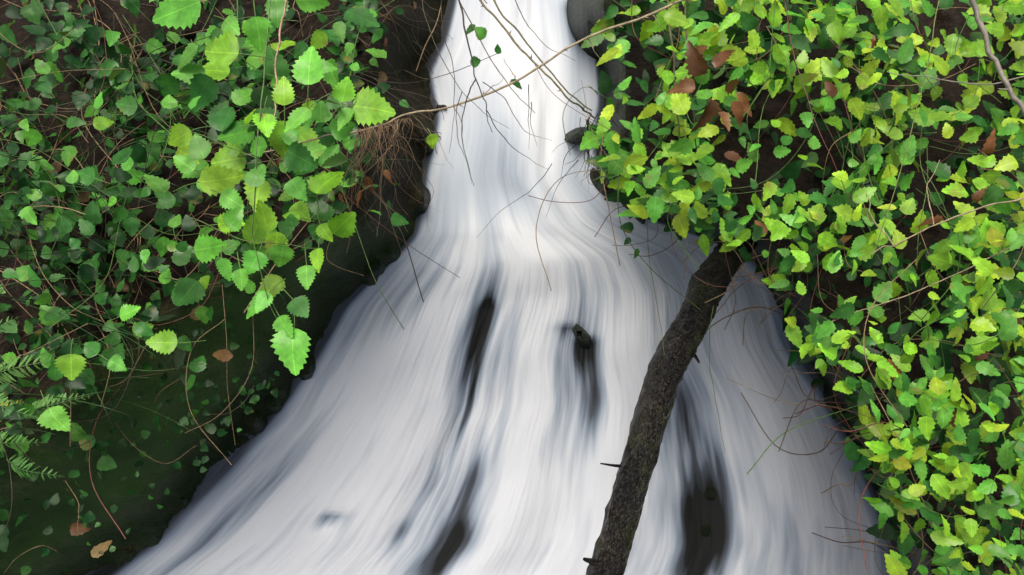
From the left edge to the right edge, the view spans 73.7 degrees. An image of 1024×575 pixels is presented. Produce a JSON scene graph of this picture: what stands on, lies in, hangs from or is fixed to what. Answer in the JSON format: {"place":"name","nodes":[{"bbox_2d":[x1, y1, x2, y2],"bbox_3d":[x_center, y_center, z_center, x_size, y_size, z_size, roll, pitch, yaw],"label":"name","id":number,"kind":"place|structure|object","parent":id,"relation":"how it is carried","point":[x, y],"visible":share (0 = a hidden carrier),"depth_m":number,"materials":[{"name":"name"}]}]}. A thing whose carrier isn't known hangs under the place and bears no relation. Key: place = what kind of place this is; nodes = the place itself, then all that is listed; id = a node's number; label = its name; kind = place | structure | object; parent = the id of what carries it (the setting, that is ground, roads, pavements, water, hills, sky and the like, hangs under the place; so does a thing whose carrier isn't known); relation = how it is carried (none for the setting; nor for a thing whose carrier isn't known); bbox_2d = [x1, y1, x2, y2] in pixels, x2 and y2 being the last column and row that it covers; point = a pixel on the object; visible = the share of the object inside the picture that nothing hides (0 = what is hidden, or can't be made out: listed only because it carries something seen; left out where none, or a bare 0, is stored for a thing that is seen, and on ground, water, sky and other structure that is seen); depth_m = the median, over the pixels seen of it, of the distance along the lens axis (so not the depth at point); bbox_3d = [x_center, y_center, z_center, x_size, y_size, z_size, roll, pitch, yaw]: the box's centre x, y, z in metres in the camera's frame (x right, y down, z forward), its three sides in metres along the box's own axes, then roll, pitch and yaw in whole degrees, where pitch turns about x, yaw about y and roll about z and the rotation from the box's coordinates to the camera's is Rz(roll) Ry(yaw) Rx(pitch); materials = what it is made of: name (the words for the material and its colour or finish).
{"place":"outdoors","nodes":[
{"label":"outdoors","id":0,"kind":"place"},
{"bbox_2d":[85,0,899,574],"bbox_3d":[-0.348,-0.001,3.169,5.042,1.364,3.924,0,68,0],"label":"stream water","id":1,"kind":"structure","parent":0,"point":[459,426],"depth_m":2.92,"materials":[{"name":"white liquid"}]},
{"bbox_2d":[0,0,1023,574],"bbox_3d":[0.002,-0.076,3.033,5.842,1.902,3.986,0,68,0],"label":"terrain","id":2,"kind":"structure","parent":0,"point":[138,512],"depth_m":2.44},
{"bbox_2d":[0,0,1023,574],"bbox_3d":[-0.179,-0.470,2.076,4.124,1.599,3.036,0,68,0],"label":"twigs","id":3,"kind":"object","parent":2,"relation":"on","point":[370,130],"visible":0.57,"depth_m":1.86,"materials":[{"name":"brown wood"}]},
{"bbox_2d":[0,0,1023,574],"bbox_3d":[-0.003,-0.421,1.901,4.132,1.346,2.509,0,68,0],"label":"foliage","id":4,"kind":"object","parent":3,"relation":"on","point":[224,174],"visible":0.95,"depth_m":1.79,"materials":[{"name":"green plant"}]},
{"bbox_2d":[583,236,757,574],"bbox_3d":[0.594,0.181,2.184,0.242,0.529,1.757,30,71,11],"label":"fallen log","id":5,"kind":"object","parent":2,"relation":"on","point":[684,335],"visible":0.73,"depth_m":2.02,"materials":[{"name":"wood"}]}
]}

